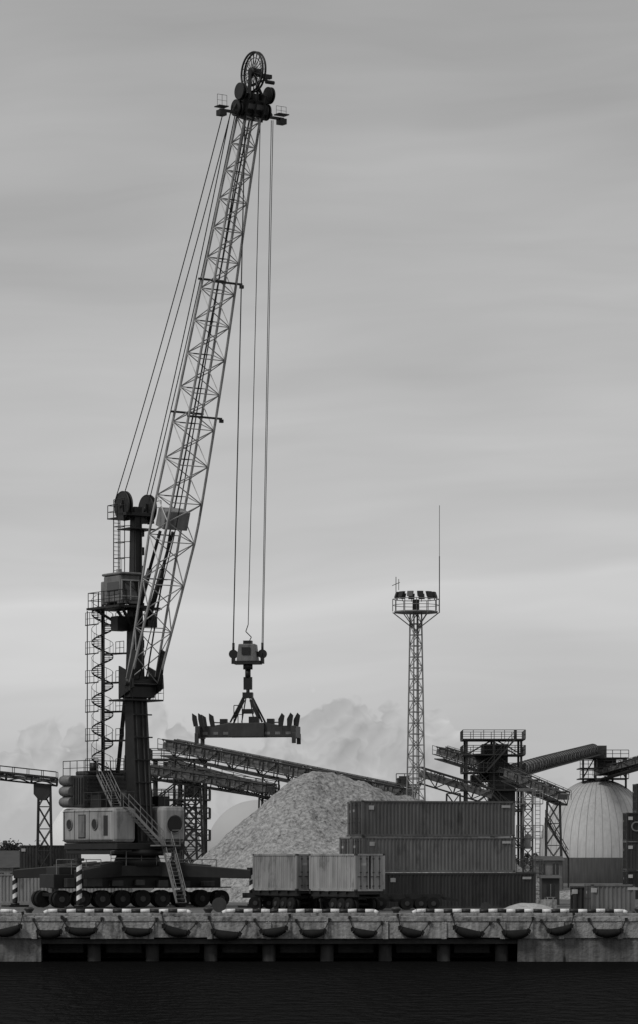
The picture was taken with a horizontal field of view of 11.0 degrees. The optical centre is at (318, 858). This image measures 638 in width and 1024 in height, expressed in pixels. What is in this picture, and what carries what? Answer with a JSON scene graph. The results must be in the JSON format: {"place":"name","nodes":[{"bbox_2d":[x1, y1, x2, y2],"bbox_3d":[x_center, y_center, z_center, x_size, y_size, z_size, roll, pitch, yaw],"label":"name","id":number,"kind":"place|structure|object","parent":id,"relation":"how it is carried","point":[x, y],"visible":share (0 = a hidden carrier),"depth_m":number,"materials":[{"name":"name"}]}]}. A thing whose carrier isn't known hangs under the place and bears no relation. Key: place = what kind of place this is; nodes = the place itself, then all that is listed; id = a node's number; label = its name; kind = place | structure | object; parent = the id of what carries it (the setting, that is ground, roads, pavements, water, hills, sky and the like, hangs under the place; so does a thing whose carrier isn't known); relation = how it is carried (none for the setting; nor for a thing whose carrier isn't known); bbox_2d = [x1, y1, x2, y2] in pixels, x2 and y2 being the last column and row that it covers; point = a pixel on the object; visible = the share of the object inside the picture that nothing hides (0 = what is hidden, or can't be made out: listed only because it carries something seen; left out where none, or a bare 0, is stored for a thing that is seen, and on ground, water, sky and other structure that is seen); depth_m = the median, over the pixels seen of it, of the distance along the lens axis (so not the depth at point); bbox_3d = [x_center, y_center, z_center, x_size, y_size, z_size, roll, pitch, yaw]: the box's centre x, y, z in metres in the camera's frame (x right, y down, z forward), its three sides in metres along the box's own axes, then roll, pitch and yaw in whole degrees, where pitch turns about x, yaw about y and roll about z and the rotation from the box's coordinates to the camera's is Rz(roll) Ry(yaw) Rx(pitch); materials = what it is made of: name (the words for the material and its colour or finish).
{"place":"outdoors","nodes":[
{"label":"outdoors","id":0,"kind":"place"},
{"bbox_2d":[0,851,19,873],"bbox_3d":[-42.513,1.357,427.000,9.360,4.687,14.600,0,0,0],"label":"shipping container","id":1,"kind":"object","parent":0,"point":[8,859],"depth_m":422.35,"materials":[{"name":"grey metal"}]},
{"bbox_2d":[150,748,210,888],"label":"transfer tower","id":2,"kind":"structure","parent":0,"point":[156,789],"depth_m":361.97,"materials":[{"name":"metal"}]},
{"bbox_2d":[0,958,637,1023],"bbox_3d":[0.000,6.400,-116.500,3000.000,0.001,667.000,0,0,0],"label":"water","id":3,"kind":"structure","parent":0,"point":[277,991],"depth_m":159.22,"materials":[{"name":"black liquid"}]},
{"bbox_2d":[0,913,637,961],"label":"concrete quay","id":4,"kind":"structure","parent":0,"point":[440,939],"depth_m":205.12,"materials":[{"name":"grey concrete"}]},
{"bbox_2d":[0,909,17,912],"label":"striped guard rail","id":5,"kind":"object","parent":4,"relation":"on","point":[8,911],"visible":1,"depth_m":205.25,"materials":[{"name":"white paint"}]},
{"bbox_2d":[0,911,23,936],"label":"rubber fender","id":6,"kind":"object","parent":4,"relation":"attached to","point":[10,931],"visible":1,"depth_m":204.48,"materials":[{"name":"rubber"}]},
{"bbox_2d":[32,918,66,938],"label":"rubber fender","id":7,"kind":"object","parent":4,"relation":"attached to","point":[49,934],"visible":1,"depth_m":204.50,"materials":[{"name":"rubber"}]},
{"bbox_2d":[60,915,103,936],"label":"rubber fender","id":8,"kind":"object","parent":4,"relation":"attached to","point":[78,931],"visible":1,"depth_m":204.50,"materials":[{"name":"rubber"}]},
{"bbox_2d":[42,909,192,912],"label":"striped guard rail","id":9,"kind":"object","parent":4,"relation":"on","point":[116,911],"visible":1,"depth_m":205.25,"materials":[{"name":"white metal"}]},
{"bbox_2d":[118,915,157,936],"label":"rubber fender","id":10,"kind":"object","parent":4,"relation":"attached to","point":[137,932],"visible":1,"depth_m":204.51,"materials":[{"name":"rubber"}]},
{"bbox_2d":[160,911,197,936],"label":"rubber fender","id":11,"kind":"object","parent":4,"relation":"attached to","point":[173,931],"visible":1,"depth_m":204.50,"materials":[{"name":"rubber"}]},
{"bbox_2d":[208,916,247,940],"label":"rubber fender","id":12,"kind":"object","parent":4,"relation":"attached to","point":[225,935],"visible":1,"depth_m":204.50,"materials":[{"name":"rubber"}]},
{"bbox_2d":[253,914,290,937],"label":"rubber fender","id":13,"kind":"object","parent":4,"relation":"attached to","point":[276,932],"visible":1,"depth_m":204.50,"materials":[{"name":"rubber"}]},
{"bbox_2d":[222,909,378,912],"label":"striped guard rail","id":14,"kind":"object","parent":4,"relation":"on","point":[299,911],"visible":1,"depth_m":205.25,"materials":[{"name":"metal"}]},
{"bbox_2d":[295,918,330,937],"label":"rubber fender","id":15,"kind":"object","parent":4,"relation":"attached to","point":[314,933],"visible":1,"depth_m":204.50,"materials":[{"name":"rubber"}]},
{"bbox_2d":[348,916,382,937],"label":"rubber fender","id":16,"kind":"object","parent":4,"relation":"attached to","point":[362,933],"visible":1,"depth_m":204.50,"materials":[{"name":"rubber"}]},
{"bbox_2d":[396,914,430,937],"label":"rubber fender","id":17,"kind":"object","parent":4,"relation":"attached to","point":[409,932],"visible":1,"depth_m":204.50,"materials":[{"name":"rubber"}]},
{"bbox_2d":[450,912,491,938],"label":"rubber fender","id":18,"kind":"object","parent":4,"relation":"attached to","point":[467,933],"visible":1,"depth_m":204.50,"materials":[{"name":"rubber"}]},
{"bbox_2d":[497,917,533,939],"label":"rubber fender","id":19,"kind":"object","parent":4,"relation":"attached to","point":[515,934],"visible":1,"depth_m":204.50,"materials":[{"name":"rubber"}]},
{"bbox_2d":[412,909,627,912],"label":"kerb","id":20,"kind":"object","parent":4,"relation":"on","point":[520,911],"visible":1,"depth_m":205.24,"materials":[{"name":"white paint"}]},
{"bbox_2d":[540,912,574,935],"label":"rubber fender","id":21,"kind":"object","parent":4,"relation":"attached to","point":[563,930],"visible":1,"depth_m":204.50,"materials":[{"name":"rubber"}]},
{"bbox_2d":[587,918,627,937],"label":"rubber fender","id":22,"kind":"object","parent":4,"relation":"attached to","point":[607,933],"visible":1,"depth_m":204.50,"materials":[{"name":"rubber"}]},
{"bbox_2d":[0,861,637,916],"bbox_3d":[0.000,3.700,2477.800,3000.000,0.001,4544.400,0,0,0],"label":"ground","id":23,"kind":"structure","parent":0,"point":[564,903],"depth_m":249.03,"materials":[{"name":"grey concrete"}]},
{"bbox_2d":[0,838,41,850],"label":"distant trees","id":24,"kind":"object","parent":23,"relation":"on","point":[8,846],"visible":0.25,"depth_m":801.40,"materials":[{"name":"black plant"}]},
{"bbox_2d":[0,874,51,902],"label":"shipping container","id":25,"kind":"object","parent":23,"relation":"on","point":[28,888],"visible":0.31,"depth_m":272.29,"materials":[{"name":"metal"}]},
{"bbox_2d":[24,907,33,912],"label":"mooring bollard","id":26,"kind":"object","parent":23,"relation":"on","point":[28,909],"visible":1,"depth_m":205.99,"materials":[{"name":"black metal"}]},
{"bbox_2d":[0,765,58,867],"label":"conveyor gallery","id":27,"kind":"object","parent":23,"relation":"on","point":[50,780],"visible":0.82,"depth_m":329.34,"materials":[{"name":"grey metal"}]},
{"bbox_2d":[34,784,49,799],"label":"conveyor drive cabin","id":28,"kind":"object","parent":27,"relation":"attached to","point":[41,791],"visible":1,"depth_m":329.30,"materials":[{"name":"grey metal"}]},
{"bbox_2d":[59,888,132,891],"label":"shipping container","id":29,"kind":"object","parent":23,"relation":"on","point":[106,889],"visible":0.19,"depth_m":272.75,"materials":[{"name":"metal"}]},
{"bbox_2d":[47,787,200,862],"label":"storage dome","id":30,"kind":"structure","parent":23,"relation":"on","point":[57,827],"depth_m":414.84,"materials":[{"name":"grey concrete"}]},
{"bbox_2d":[1,51,288,908],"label":"harbour mobile crane","id":31,"kind":"object","parent":23,"relation":"on","point":[130,821],"visible":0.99,"depth_m":248.03,"materials":[{"name":"metal"}]},
{"bbox_2d":[78,815,84,837],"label":"door panel","id":32,"kind":"structure","parent":31,"relation":"in","point":[81,819],"depth_m":250.73,"materials":[{"name":"grey paint"}]},
{"bbox_2d":[192,640,300,744],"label":"container spreader","id":33,"kind":"object","parent":31,"relation":"hanging from","point":[248,654],"visible":1,"depth_m":236.46,"materials":[{"name":"grey paint"}]},
{"bbox_2d":[203,907,212,912],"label":"mooring bollard","id":34,"kind":"object","parent":23,"relation":"on","point":[207,909],"visible":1,"depth_m":205.99,"materials":[{"name":"black metal"}]},
{"bbox_2d":[150,762,278,862],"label":"conveyor gallery","id":35,"kind":"object","parent":23,"relation":"on","point":[220,780],"visible":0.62,"depth_m":334.94,"materials":[{"name":"metal"}]},
{"bbox_2d":[212,897,226,911],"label":"cable drum","id":36,"kind":"object","parent":23,"relation":"on","point":[219,904],"visible":0.96,"depth_m":227.56,"materials":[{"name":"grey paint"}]},
{"bbox_2d":[207,800,264,851],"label":"storage dome","id":37,"kind":"structure","parent":23,"relation":"on","point":[229,820],"depth_m":436.33,"materials":[{"name":"grey concrete"}]},
{"bbox_2d":[242,893,324,908],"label":"terminal trailer","id":38,"kind":"object","parent":23,"relation":"on","point":[254,902],"visible":0.27,"depth_m":240.08,"materials":[{"name":"metal"}]},
{"bbox_2d":[249,890,319,909],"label":"terminal trailer","id":39,"kind":"object","parent":23,"relation":"on","point":[290,899],"visible":0.91,"depth_m":236.77,"materials":[{"name":"metal"}]},
{"bbox_2d":[253,854,308,889],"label":"shipping container","id":40,"kind":"object","parent":39,"relation":"on","point":[280,871],"visible":0.83,"depth_m":236.78,"materials":[{"name":"metal"}]},
{"bbox_2d":[157,738,415,862],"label":"conveyor gallery","id":41,"kind":"object","parent":23,"relation":"on","point":[199,751],"visible":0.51,"depth_m":335.62,"materials":[{"name":"metal"}]},
{"bbox_2d":[151,771,538,901],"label":"gravel pile","id":42,"kind":"object","parent":23,"relation":"on","point":[305,813],"visible":0.33,"depth_m":286.71,"materials":[{"name":"grey gravel"}]},
{"bbox_2d":[309,891,383,910],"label":"terminal trailer","id":43,"kind":"object","parent":23,"relation":"on","point":[347,899],"visible":0.87,"depth_m":230.75,"materials":[{"name":"metal"}]},
{"bbox_2d":[309,854,384,890],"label":"shipping container","id":44,"kind":"object","parent":43,"relation":"on","point":[346,872],"visible":1,"depth_m":230.27,"materials":[{"name":"metal"}]},
{"bbox_2d":[319,894,458,909],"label":"terminal trailer","id":45,"kind":"object","parent":23,"relation":"on","point":[417,901],"visible":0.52,"depth_m":237.05,"materials":[{"name":"metal"}]},
{"bbox_2d":[391,907,400,912],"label":"mooring bollard","id":46,"kind":"object","parent":23,"relation":"on","point":[395,909],"visible":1,"depth_m":205.99,"materials":[{"name":"black metal"}]},
{"bbox_2d":[396,773,421,785],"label":"transfer tower","id":47,"kind":"structure","parent":23,"relation":"on","point":[401,780],"depth_m":321.00,"materials":[{"name":"metal"}]},
{"bbox_2d":[392,505,439,800],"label":"floodlight mast","id":48,"kind":"object","parent":23,"relation":"on","point":[415,610],"visible":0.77,"depth_m":299.75,"materials":[{"name":"metal"}]},
{"bbox_2d":[372,872,535,908],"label":"shipping container","id":49,"kind":"object","parent":23,"relation":"on","point":[493,890],"visible":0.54,"depth_m":245.94,"materials":[{"name":"metal"}]},
{"bbox_2d":[351,837,515,871],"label":"shipping container","id":50,"kind":"object","parent":49,"relation":"on","point":[450,854],"visible":0.8,"depth_m":245.24,"materials":[{"name":"metal"}]},
{"bbox_2d":[350,800,514,836],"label":"shipping container","id":51,"kind":"object","parent":50,"relation":"on","point":[441,818],"visible":1,"depth_m":245.05,"materials":[{"name":"metal"}]},
{"bbox_2d":[417,767,494,800],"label":"conveyor gallery","id":52,"kind":"object","parent":23,"relation":"on","point":[442,779],"visible":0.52,"depth_m":399.20,"materials":[{"name":"metal"}]},
{"bbox_2d":[460,730,525,867],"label":"transfer tower","id":53,"kind":"structure","parent":23,"relation":"on","point":[492,757],"depth_m":411.00,"materials":[{"name":"metal"}]},
{"bbox_2d":[432,745,477,771],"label":"conveyor gallery","id":54,"kind":"object","parent":53,"relation":"attached to","point":[450,754],"visible":0.41,"depth_m":427.43,"materials":[{"name":"metal"}]},
{"bbox_2d":[495,744,601,774],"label":"tube conveyor","id":55,"kind":"object","parent":53,"relation":"on","point":[550,761],"visible":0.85,"depth_m":450.81,"materials":[{"name":"metal"}]},
{"bbox_2d":[504,903,552,908],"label":"gravel pile","id":56,"kind":"object","parent":23,"relation":"on","point":[527,906],"visible":0.42,"depth_m":235.16,"materials":[{"name":"grey gravel"}]},
{"bbox_2d":[515,789,542,894],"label":"lattice column","id":57,"kind":"structure","parent":23,"relation":"on","point":[528,838],"depth_m":251.59,"materials":[{"name":"metal"}]},
{"bbox_2d":[499,767,570,889],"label":"conveyor gallery","id":58,"kind":"object","parent":23,"relation":"on","point":[524,779],"visible":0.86,"depth_m":394.14,"materials":[{"name":"metal"}]},
{"bbox_2d":[536,898,548,906],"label":"concrete block","id":59,"kind":"object","parent":23,"relation":"on","point":[545,902],"depth_m":236.00,"materials":[{"name":"grey concrete"}]},
{"bbox_2d":[530,856,563,890],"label":"site office","id":60,"kind":"structure","parent":23,"relation":"on","point":[552,865],"depth_m":300.00,"materials":[{"name":"grey paint"}]},
{"bbox_2d":[539,864,558,874],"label":"windows","id":61,"kind":"structure","parent":60,"relation":"in","point":[540,865],"depth_m":299.94,"materials":[{"name":"black glass"}]},
{"bbox_2d":[537,876,561,904],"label":"site office","id":62,"kind":"structure","parent":23,"relation":"on","point":[549,887],"depth_m":262.00,"materials":[{"name":"grey paint"}]},
{"bbox_2d":[547,884,554,896],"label":"windows","id":63,"kind":"structure","parent":62,"relation":"in","point":[548,885],"depth_m":261.99,"materials":[{"name":"black glass"}]},
{"bbox_2d":[544,897,556,908],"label":"concrete block","id":64,"kind":"object","parent":23,"relation":"on","point":[553,903],"depth_m":237.00,"materials":[{"name":"grey concrete"}]},
{"bbox_2d":[545,810,568,887],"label":"dome service stair","id":65,"kind":"object","parent":23,"relation":"on","point":[565,847],"visible":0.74,"depth_m":414.88,"materials":[{"name":"metal"}]},
{"bbox_2d":[560,890,569,898],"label":"gravel pile","id":66,"kind":"object","parent":23,"relation":"on","point":[565,894],"visible":0.11,"depth_m":298.71,"materials":[{"name":"grey gravel"}]},
{"bbox_2d":[570,886,584,908],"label":"steel skip container","id":67,"kind":"object","parent":23,"relation":"on","point":[577,897],"visible":0.64,"depth_m":224.68,"materials":[{"name":"metal"}]},
{"bbox_2d":[539,779,635,882],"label":"storage dome","id":68,"kind":"structure","parent":23,"relation":"on","point":[592,811],"depth_m":492.50,"materials":[{"name":"metal"}]},
{"bbox_2d":[577,746,628,787],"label":"dome head house","id":69,"kind":"structure","parent":68,"relation":"on","point":[602,760],"depth_m":497.85,"materials":[{"name":"metal"}]},
{"bbox_2d":[593,756,637,780],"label":"conveyor gallery","id":70,"kind":"object","parent":68,"relation":"on","point":[618,766],"visible":1,"depth_m":494.31,"materials":[{"name":"metal"}]},
{"bbox_2d":[585,884,637,912],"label":"steel skip container","id":71,"kind":"object","parent":23,"relation":"on","point":[609,896],"visible":0.76,"depth_m":222.25,"materials":[{"name":"metal"}]},
{"bbox_2d":[0,0,637,921],"label":"sky","id":72,"kind":"structure","parent":0,"point":[453,278],"materials":[{"name":"grey"}]},
{"bbox_2d":[480,902,490,908],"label":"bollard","id":73,"kind":"object","parent":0,"point":[485,905],"visible":0.7,"depth_m":225.56,"materials":[{"name":"grey metal"}]},
{"bbox_2d":[516,851,538,871],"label":"distant trees","id":74,"kind":"object","parent":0,"point":[528,856],"depth_m":857.03,"materials":[{"name":"black plant"}]},
{"bbox_2d":[623,870,637,898],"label":"shipping container","id":75,"kind":"object","parent":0,"point":[630,877],"visible":0.42,"depth_m":300.08,"materials":[{"name":"metal"}]},
{"bbox_2d":[623,842,637,869],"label":"shipping container","id":76,"kind":"object","parent":75,"relation":"on","point":[630,855],"visible":1,"depth_m":300.08,"materials":[{"name":"metal"}]},
{"bbox_2d":[623,813,637,840],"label":"shipping container","id":77,"kind":"object","parent":76,"relation":"on","point":[630,826],"visible":1,"depth_m":300.08,"materials":[{"name":"metal"}]},
{"bbox_2d":[632,784,637,812],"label":"shipping container","id":78,"kind":"object","parent":77,"relation":"on","point":[635,798],"visible":1,"depth_m":300.82,"materials":[{"name":"metal"}]},
{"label":"shipping container","id":79,"kind":"object","parent":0,"visible":0},
{"bbox_2d":[20,845,80,868],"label":"shipping container","id":80,"kind":"object","parent":79,"relation":"on","point":[27,856],"visible":0.68,"depth_m":330.17,"materials":[{"name":"metal"}]},
{"bbox_2d":[339,837,350,853],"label":"shipping container","id":81,"kind":"object","parent":79,"relation":"on","point":[344,845],"visible":0.11,"depth_m":247.54,"materials":[{"name":"metal"}]},
{"bbox_2d":[347,802,411,836],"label":"shipping container","id":82,"kind":"object","parent":81,"relation":"on","point":[348,819],"visible":0.14,"depth_m":248.25,"materials":[{"name":"metal"}]}
]}

